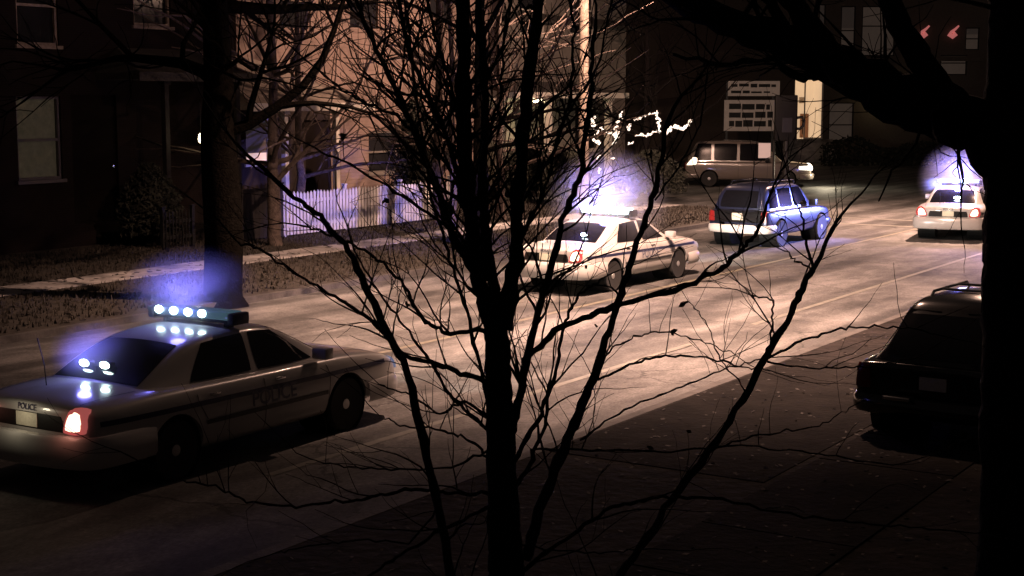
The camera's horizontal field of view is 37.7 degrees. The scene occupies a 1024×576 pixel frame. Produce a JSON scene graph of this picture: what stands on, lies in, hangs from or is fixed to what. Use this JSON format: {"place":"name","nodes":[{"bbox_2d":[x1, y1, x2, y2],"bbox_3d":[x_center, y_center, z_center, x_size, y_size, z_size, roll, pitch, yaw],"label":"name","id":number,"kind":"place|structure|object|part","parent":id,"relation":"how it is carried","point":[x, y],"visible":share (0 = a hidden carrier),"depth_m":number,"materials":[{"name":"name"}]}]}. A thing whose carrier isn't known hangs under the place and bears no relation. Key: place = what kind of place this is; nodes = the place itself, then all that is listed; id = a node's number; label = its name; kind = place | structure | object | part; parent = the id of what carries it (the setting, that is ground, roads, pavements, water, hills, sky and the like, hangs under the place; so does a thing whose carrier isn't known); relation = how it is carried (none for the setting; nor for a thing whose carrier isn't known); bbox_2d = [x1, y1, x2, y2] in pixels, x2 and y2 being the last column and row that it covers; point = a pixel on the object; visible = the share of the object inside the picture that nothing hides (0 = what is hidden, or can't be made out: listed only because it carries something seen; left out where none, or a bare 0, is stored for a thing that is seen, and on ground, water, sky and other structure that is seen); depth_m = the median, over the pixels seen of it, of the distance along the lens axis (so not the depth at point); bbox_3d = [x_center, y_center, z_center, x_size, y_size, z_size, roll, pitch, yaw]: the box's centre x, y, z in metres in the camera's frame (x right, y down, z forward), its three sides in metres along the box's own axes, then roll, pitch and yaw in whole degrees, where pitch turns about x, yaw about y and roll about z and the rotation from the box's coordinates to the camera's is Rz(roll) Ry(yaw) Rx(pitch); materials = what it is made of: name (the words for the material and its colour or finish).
{"place":"outdoors","nodes":[
{"label":"outdoors","id":0,"kind":"place"},
{"bbox_2d":[0,203,679,296],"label":"pavement","id":1,"kind":"structure","parent":0,"point":[61,283],"depth_m":35.77,"materials":[{"name":"concrete"}]},
{"bbox_2d":[0,197,714,335],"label":"lawn","id":2,"kind":"structure","parent":0,"point":[92,317],"depth_m":34.54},
{"bbox_2d":[0,0,257,254],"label":"brick house","id":3,"kind":"structure","parent":2,"relation":"on","point":[69,164],"depth_m":40.34,"materials":[{"name":"brown brick"}]},
{"bbox_2d":[15,0,62,48],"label":"window","id":4,"kind":"structure","parent":3,"relation":"in","point":[39,17],"depth_m":38.88,"materials":[{"name":"black glass"}]},
{"bbox_2d":[16,96,66,184],"bbox_3d":[-12.332,-3.853,39.061,0.250,2.250,1.594,5,9,32],"label":"window","id":5,"kind":"structure","parent":3,"relation":"in","point":[38,149],"depth_m":39.18,"materials":[{"name":"grey glass"}]},
{"bbox_2d":[70,95,117,223],"bbox_3d":[-11.370,-3.504,40.712,0.090,3.440,1.594,5,9,32],"label":"door","id":6,"kind":"structure","parent":3,"relation":"in","point":[92,116],"depth_m":40.73,"materials":[{"name":"black wood"}]},
{"bbox_2d":[132,0,174,29],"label":"window","id":7,"kind":"structure","parent":3,"relation":"in","point":[138,20],"depth_m":42.16,"materials":[{"name":"grey glass"}]},
{"bbox_2d":[198,103,200,142],"bbox_3d":[-8.564,-4.536,41.257,0.170,1.110,0.170,0,7,0],"label":"porch lamp","id":8,"kind":"object","parent":3,"relation":"hanging from","point":[200,123],"visible":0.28,"depth_m":41.24,"materials":[{"name":"beige"}]},
{"bbox_2d":[115,161,184,237],"bbox_3d":[-9.737,-2.222,40.396,1.868,2.375,1.887,0,7,0],"label":"evergreen shrub","id":9,"kind":"object","parent":2,"relation":"on","point":[147,195],"visible":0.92,"depth_m":40.01,"materials":[{"name":"green plant"}]},
{"bbox_2d":[159,204,195,249],"bbox_3d":[-8.878,-1.618,39.947,0.184,1.150,1.218,5,9,32],"label":"iron railing","id":10,"kind":"object","parent":2,"relation":"on","point":[164,222],"visible":0.96,"depth_m":39.80,"materials":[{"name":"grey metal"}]},
{"bbox_2d":[0,0,453,308],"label":"street tree","id":11,"kind":"object","parent":2,"relation":"on","point":[223,274],"visible":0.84,"depth_m":29.19,"materials":[{"name":"brown plant"}]},
{"bbox_2d":[117,0,400,245],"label":"lawn tree","id":12,"kind":"object","parent":2,"relation":"on","point":[272,162],"visible":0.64,"depth_m":40.09,"materials":[{"name":"brown plant"}]},
{"bbox_2d":[241,182,283,239],"bbox_3d":[-7.062,-2.141,42.284,0.184,1.600,1.789,5,9,35],"label":"board fence","id":13,"kind":"object","parent":2,"relation":"on","point":[253,205],"visible":0.52,"depth_m":41.99,"materials":[{"name":"brown wood"}]},
{"bbox_2d":[125,0,433,233],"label":"lawn tree","id":14,"kind":"object","parent":2,"relation":"on","point":[302,176],"visible":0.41,"depth_m":43.68,"materials":[{"name":"brown plant"}]},
{"bbox_2d":[0,198,643,285],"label":"sidewalk","id":15,"kind":"structure","parent":2,"relation":"on","point":[157,250],"depth_m":38.59,"materials":[{"name":"grey concrete"}]},
{"bbox_2d":[0,200,708,329],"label":"fallen leaves","id":16,"kind":"object","parent":2,"relation":"on","point":[80,276],"visible":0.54,"depth_m":35.91,"materials":[{"name":"brown plant"}]},
{"bbox_2d":[229,0,497,225],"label":"clapboard house","id":17,"kind":"structure","parent":2,"relation":"on","point":[254,144],"depth_m":52.46,"materials":[{"name":"beige wood"}]},
{"bbox_2d":[245,118,267,166],"bbox_3d":[-8.416,-4.822,49.581,0.250,1.585,1.419,5,9,32],"label":"window","id":18,"kind":"structure","parent":17,"relation":"in","point":[256,142],"depth_m":49.70,"materials":[{"name":"grey glass"}]},
{"bbox_2d":[278,0,312,33],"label":"window","id":19,"kind":"structure","parent":17,"relation":"in","point":[300,2],"depth_m":50.75,"materials":[{"name":"grey glass"}]},
{"bbox_2d":[305,120,328,204],"bbox_3d":[-6.849,-4.369,52.232,0.050,2.946,1.361,5,9,32],"label":"door","id":20,"kind":"structure","parent":17,"relation":"in","point":[312,164],"depth_m":52.20,"materials":[{"name":"black wood"}]},
{"bbox_2d":[349,0,383,33],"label":"window","id":21,"kind":"structure","parent":17,"relation":"in","point":[355,29],"depth_m":54.21,"materials":[{"name":"grey glass"}]},
{"bbox_2d":[368,131,396,175],"bbox_3d":[-4.773,-4.977,55.289,0.250,1.612,1.934,5,9,32],"label":"window","id":22,"kind":"structure","parent":17,"relation":"in","point":[379,155],"depth_m":55.25,"materials":[{"name":"grey glass"}]},
{"bbox_2d":[429,0,454,22],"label":"window","id":23,"kind":"structure","parent":17,"relation":"in","point":[432,3],"depth_m":57.59,"materials":[{"name":"grey glass"}]},
{"bbox_2d":[443,115,455,163],"bbox_3d":[-2.664,-5.784,58.625,0.120,1.943,1.543,5,9,32],"label":"window","id":24,"kind":"structure","parent":17,"relation":"in","point":[447,156],"depth_m":58.92,"materials":[{"name":"glass"}]},
{"bbox_2d":[283,176,449,236],"bbox_3d":[-4.288,-2.587,46.482,0.184,1.430,8.443,5,9,32],"label":"picket fence","id":25,"kind":"object","parent":2,"relation":"on","point":[367,209],"visible":0.61,"depth_m":45.59,"materials":[{"name":"white wood"}]},
{"bbox_2d":[386,98,444,210],"bbox_3d":[-3.256,-4.387,50.723,2.081,4.076,2.046,0,7,0],"label":"evergreen shrub","id":26,"kind":"object","parent":2,"relation":"on","point":[405,163],"visible":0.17,"depth_m":50.36,"materials":[{"name":"green plant"}]},
{"bbox_2d":[314,0,606,224],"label":"lawn tree","id":27,"kind":"object","parent":2,"relation":"on","point":[438,9],"visible":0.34,"depth_m":46.96,"materials":[{"name":"brown plant"}]},
{"bbox_2d":[330,0,647,238],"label":"street tree","id":28,"kind":"object","parent":2,"relation":"on","point":[451,57],"visible":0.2,"depth_m":41.27,"materials":[{"name":"brown plant"}]},
{"bbox_2d":[352,0,660,219],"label":"lawn tree","id":29,"kind":"object","parent":2,"relation":"on","point":[497,89],"visible":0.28,"depth_m":48.55,"materials":[{"name":"brown plant"}]},
{"bbox_2d":[349,0,672,232],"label":"street tree","id":30,"kind":"object","parent":2,"relation":"on","point":[477,117],"visible":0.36,"depth_m":38.37,"materials":[{"name":"brown plant"}]},
{"bbox_2d":[504,138,551,199],"bbox_3d":[0.676,-4.606,58.411,2.603,2.579,2.693,0,7,0],"label":"evergreen shrub","id":31,"kind":"object","parent":2,"relation":"on","point":[532,171],"visible":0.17,"depth_m":57.88,"materials":[{"name":"green plant"}]},
{"bbox_2d":[537,147,593,204],"bbox_3d":[1.985,-4.155,56.033,2.216,2.281,2.260,0,7,0],"label":"evergreen shrub","id":32,"kind":"object","parent":2,"relation":"on","point":[572,178],"visible":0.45,"depth_m":55.51,"materials":[{"name":"green plant"}]},
{"bbox_2d":[577,0,588,209],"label":"utility pole","id":33,"kind":"object","parent":2,"relation":"on","point":[584,32],"visible":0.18,"depth_m":52.99,"materials":[{"name":"brown wood"}]},
{"bbox_2d":[0,184,984,575],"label":"road","id":34,"kind":"structure","parent":0,"point":[116,520],"depth_m":22.39,"materials":[{"name":"grey asphalt"}]},
{"bbox_2d":[0,303,396,484],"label":"police car","id":35,"kind":"object","parent":34,"relation":"on","point":[124,391],"visible":0.98,"depth_m":16.48,"materials":[{"name":"white paint"}]},
{"bbox_3d":[-4.335,0.792,16.547,1.278,0.362,0.725,5,9,32],"label":"rear window","id":36,"kind":"part","parent":35,"relation":"part of","materials":[{"name":"black glass"}]},
{"bbox_3d":[-3.309,0.778,16.793,0.203,0.412,0.995,5,9,32],"label":"door window","id":37,"kind":"part","parent":35,"relation":"part of","materials":[{"name":"black glass"}]},
{"bbox_3d":[-2.749,0.672,17.690,0.219,0.427,0.969,5,9,32],"label":"door window","id":38,"kind":"part","parent":35,"relation":"part of","materials":[{"name":"black glass"}]},
{"bbox_2d":[0,222,709,344],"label":"kerb","id":39,"kind":"structure","parent":34,"relation":"on","point":[52,331],"depth_m":30.07,"materials":[{"name":"concrete"}]},
{"bbox_2d":[266,343,693,475],"bbox_3d":[0.182,1.482,20.723,0.120,0.001,10.500,5,9,32],"label":"road marking","id":40,"kind":"object","parent":34,"relation":"on","point":[273,473],"visible":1,"depth_m":18.53,"materials":[{"name":"white paint"}]},
{"bbox_2d":[192,283,980,575],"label":"kerb","id":41,"kind":"structure","parent":34,"relation":"on","point":[222,568],"depth_m":15.69,"materials":[{"name":"concrete"}]},
{"bbox_2d":[521,206,698,291],"bbox_3d":[2.184,-0.947,33.481,2.240,1.735,5.595,5,9,34],"label":"police car","id":42,"kind":"object","parent":34,"relation":"on","point":[601,229],"visible":0.73,"depth_m":32.35,"materials":[{"name":"white paint"}]},
{"bbox_3d":[1.433,-1.209,32.342,1.278,0.362,0.725,5,9,34],"label":"rear window","id":43,"kind":"part","parent":42,"relation":"part of","materials":[{"name":"black glass"}]},
{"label":"door window","id":44,"kind":"part","parent":42,"relation":"part of","materials":[{"name":"black glass"}]},
{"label":"door window","id":45,"kind":"part","parent":42,"relation":"part of","materials":[{"name":"black glass"}]},
{"bbox_2d":[378,228,916,353],"bbox_3d":[-10.588,2.704,11.075,0.120,0.001,86.500,5,9,32],"label":"road marking","id":46,"kind":"object","parent":34,"relation":"on","point":[381,352],"visible":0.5,"depth_m":32.00,"materials":[{"name":"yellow paint"}]},
{"bbox_2d":[708,177,829,246],"bbox_3d":[7.443,-2.212,42.953,2.125,1.863,4.770,5,9,34],"label":"sport utility vehicle","id":47,"kind":"object","parent":34,"relation":"on","point":[734,196],"visible":0.83,"depth_m":41.46,"materials":[{"name":"blue paint"}]},
{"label":"rear window","id":48,"kind":"part","parent":47,"relation":"part of","materials":[{"name":"black glass"}]},
{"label":"side window","id":49,"kind":"part","parent":47,"relation":"part of","materials":[{"name":"black glass"}]},
{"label":"door window","id":50,"kind":"part","parent":47,"relation":"part of","materials":[{"name":"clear glass"}]},
{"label":"door window","id":51,"kind":"part","parent":47,"relation":"part of","materials":[{"name":"black glass"}]},
{"bbox_2d":[752,253,981,324],"bbox_3d":[9.491,-0.344,35.131,0.120,0.001,19.000,5,9,32],"label":"road marking","id":52,"kind":"object","parent":34,"relation":"on","point":[804,308],"visible":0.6,"depth_m":32.16,"materials":[{"name":"white paint"}]},
{"bbox_2d":[835,217,912,220],"bbox_3d":[14.393,-2.180,49.630,11.200,0.001,0.300,5,9,32],"label":"road marking","id":53,"kind":"object","parent":34,"relation":"on","point":[873,218],"depth_m":50.91,"materials":[{"name":"white paint"}]},
{"bbox_2d":[839,223,912,226],"bbox_3d":[13.098,-1.926,47.626,11.200,0.001,0.300,5,9,32],"label":"road marking","id":54,"kind":"object","parent":34,"relation":"on","point":[877,225],"depth_m":48.31,"materials":[{"name":"white paint"}]},
{"bbox_2d":[853,280,982,429],"bbox_3d":[6.144,0.845,19.039,2.297,1.808,5.025,5,9,35],"label":"sport utility vehicle","id":55,"kind":"object","parent":34,"relation":"on","point":[939,382],"visible":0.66,"depth_m":17.42,"materials":[{"name":"black paint"}]},
{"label":"side window","id":56,"kind":"part","parent":55,"relation":"part of","materials":[{"name":"black glass"}]},
{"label":"rear window","id":57,"kind":"part","parent":55,"relation":"part of","materials":[{"name":"black glass"}]},
{"bbox_2d":[913,178,985,238],"bbox_3d":[13.504,-2.455,45.345,2.240,1.744,5.595,3,8,23],"label":"police car","id":58,"kind":"object","parent":34,"relation":"on","point":[939,209],"visible":0.83,"depth_m":43.33,"materials":[{"name":"white paint"}]},
{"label":"rear window","id":59,"kind":"part","parent":58,"relation":"part of","materials":[{"name":"black glass"}]},
{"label":"door window","id":60,"kind":"part","parent":58,"relation":"part of","materials":[{"name":"black glass"}]},
{"bbox_2d":[215,315,980,575],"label":"verge","id":61,"kind":"structure","parent":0,"point":[938,553],"depth_m":13.99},
{"bbox_2d":[44,0,1023,575],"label":"bare tree","id":62,"kind":"object","parent":61,"relation":"on","point":[500,412],"visible":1,"depth_m":9.14,"materials":[{"name":"brown plant"}]},
{"bbox_2d":[222,316,976,575],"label":"fallen leaves","id":63,"kind":"object","parent":61,"relation":"on","point":[539,572],"visible":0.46,"depth_m":14.89,"materials":[{"name":"brown plant"}]},
{"bbox_2d":[582,0,1023,575],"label":"tree","id":64,"kind":"object","parent":61,"relation":"on","point":[928,96],"visible":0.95,"depth_m":10.44,"materials":[{"name":"brown plant"}]},
{"bbox_2d":[527,187,895,206],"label":"sidewalk","id":65,"kind":"structure","parent":0,"point":[695,196],"depth_m":61.99,"materials":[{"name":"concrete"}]},
{"bbox_2d":[489,0,635,197],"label":"frame house","id":66,"kind":"structure","parent":65,"relation":"on","point":[617,41],"depth_m":67.99,"materials":[{"name":"grey"}]},
{"bbox_2d":[519,0,546,37],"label":"window","id":67,"kind":"structure","parent":66,"relation":"in","point":[525,2],"depth_m":65.23,"materials":[{"name":"black"}]},
{"bbox_2d":[539,103,543,142],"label":"door","id":68,"kind":"structure","parent":66,"relation":"in","point":[540,118],"depth_m":66.68,"materials":[{"name":"black wood"}]},
{"bbox_2d":[569,0,593,37],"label":"window","id":69,"kind":"structure","parent":66,"relation":"in","point":[572,30],"depth_m":68.88,"materials":[{"name":"black glass"}]},
{"bbox_2d":[575,107,601,151],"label":"window","id":70,"kind":"structure","parent":66,"relation":"in","point":[576,121],"depth_m":70.62,"materials":[{"name":"black glass"}]},
{"bbox_2d":[598,125,698,197],"bbox_3d":[5.429,-5.175,60.239,3.873,3.094,3.675,0,7,0],"label":"shrub","id":71,"kind":"object","parent":65,"relation":"on","point":[635,194],"visible":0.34,"depth_m":60.07,"materials":[{"name":"brown plant"}]},
{"bbox_2d":[591,111,691,173],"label":"string lights","id":72,"kind":"object","parent":71,"relation":"attached to","point":[659,126],"visible":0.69,"depth_m":59.34,"materials":[{"name":"glowing glass bulbs"},{"name":"plastic-coated wire"}]},
{"bbox_2d":[612,149,688,196],"bbox_3d":[5.457,-4.456,59.193,3.026,2.084,3.070,0,7,0],"label":"evergreen shrub","id":73,"kind":"object","parent":65,"relation":"on","point":[639,181],"visible":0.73,"depth_m":58.66,"materials":[{"name":"green plant"}]},
{"bbox_2d":[576,0,754,174],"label":"lawn tree","id":74,"kind":"object","parent":65,"relation":"on","point":[648,94],"visible":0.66,"depth_m":66.03,"materials":[{"name":"brown plant"}]},
{"bbox_2d":[758,130,774,180],"bbox_3d":[10.745,-5.292,63.289,0.720,2.714,0.099,-1,7,-9],"label":"sign post","id":75,"kind":"object","parent":65,"relation":"on","point":[764,150],"visible":0.88,"depth_m":63.21,"materials":[{"name":"grey metal"}]},
{"bbox_2d":[774,95,805,182],"bbox_3d":[11.422,-5.836,61.743,1.275,4.182,0.334,0,7,0],"label":"traffic signal","id":76,"kind":"object","parent":65,"relation":"on","point":[786,113],"visible":0.89,"depth_m":61.47,"materials":[{"name":"grey metal"}]},
{"bbox_2d":[552,357,871,482],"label":"driveway","id":77,"kind":"structure","parent":0,"point":[762,463],"depth_m":18.21,"materials":[{"name":"concrete"}]},
{"bbox_2d":[602,421,979,575],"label":"pavement","id":78,"kind":"structure","parent":0,"point":[826,482],"depth_m":14.50,"materials":[{"name":"concrete"}]},
{"bbox_2d":[625,161,981,194],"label":"parking lot","id":79,"kind":"structure","parent":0,"point":[904,179],"depth_m":76.70,"materials":[{"name":"grey asphalt"}]},
{"bbox_2d":[682,140,813,186],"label":"van","id":80,"kind":"object","parent":79,"relation":"on","point":[714,161],"visible":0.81,"depth_m":69.30,"materials":[{"name":"grey paint"}]},
{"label":"side window","id":81,"kind":"part","parent":80,"relation":"part of","materials":[{"name":"black glass"}]},
{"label":"door window","id":82,"kind":"part","parent":80,"relation":"part of","materials":[{"name":"black glass"}]},
{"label":"door window","id":83,"kind":"part","parent":80,"relation":"part of","materials":[{"name":"black glass"}]},
{"bbox_2d":[724,81,779,151],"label":"sign board","id":84,"kind":"object","parent":79,"relation":"on","point":[736,120],"visible":0.94,"depth_m":83.39,"materials":[{"name":"off-white plastic panel"},{"name":"black lettering"},{"name":"dark metal"}]},
{"bbox_2d":[625,0,988,161],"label":"storefront","id":85,"kind":"object","parent":79,"relation":"on","point":[961,57],"visible":0.43,"depth_m":97.00,"materials":[{"name":"brown brick"}]},
{"bbox_2d":[799,114,808,137],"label":"inner door","id":86,"kind":"structure","parent":85,"relation":"in","point":[807,119],"depth_m":100.61,"materials":[{"name":"brown wood"}]},
{"bbox_2d":[819,4,825,23],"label":"window","id":87,"kind":"structure","parent":85,"relation":"in","point":[822,8],"depth_m":96.64,"materials":[{"name":"grey glass"}]},
{"bbox_2d":[828,103,853,140],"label":"window","id":88,"kind":"structure","parent":85,"relation":"in","point":[843,126],"depth_m":97.57,"materials":[{"name":"grey glass"}]},
{"bbox_2d":[840,6,855,46],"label":"window","id":89,"kind":"structure","parent":85,"relation":"in","point":[848,13],"depth_m":96.76,"materials":[{"name":"grey glass"}]},
{"bbox_2d":[861,6,894,55],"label":"window","id":90,"kind":"structure","parent":85,"relation":"in","point":[871,24],"depth_m":96.85,"materials":[{"name":"grey glass"}]},
{"bbox_2d":[921,25,929,37],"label":"neon sign","id":91,"kind":"object","parent":85,"relation":"attached to","point":[924,34],"visible":0.84,"depth_m":96.36,"materials":[{"name":"red"}]},
{"bbox_2d":[947,25,958,38],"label":"neon sign","id":92,"kind":"object","parent":85,"relation":"attached to","point":[952,34],"visible":1,"depth_m":96.36,"materials":[{"name":"red"}]},
{"bbox_2d":[940,55,966,74],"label":"window","id":93,"kind":"structure","parent":85,"relation":"in","point":[951,67],"depth_m":97.11,"materials":[{"name":"grey glass"}]},
{"bbox_2d":[965,28,979,49],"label":"window","id":94,"kind":"structure","parent":85,"relation":"in","point":[972,34],"depth_m":96.88,"materials":[{"name":"grey glass"}]},
{"bbox_2d":[819,135,970,165],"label":"hedge","id":95,"kind":"object","parent":79,"relation":"on","point":[923,153],"visible":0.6,"depth_m":90.66,"materials":[{"name":"green plant"}]}
]}

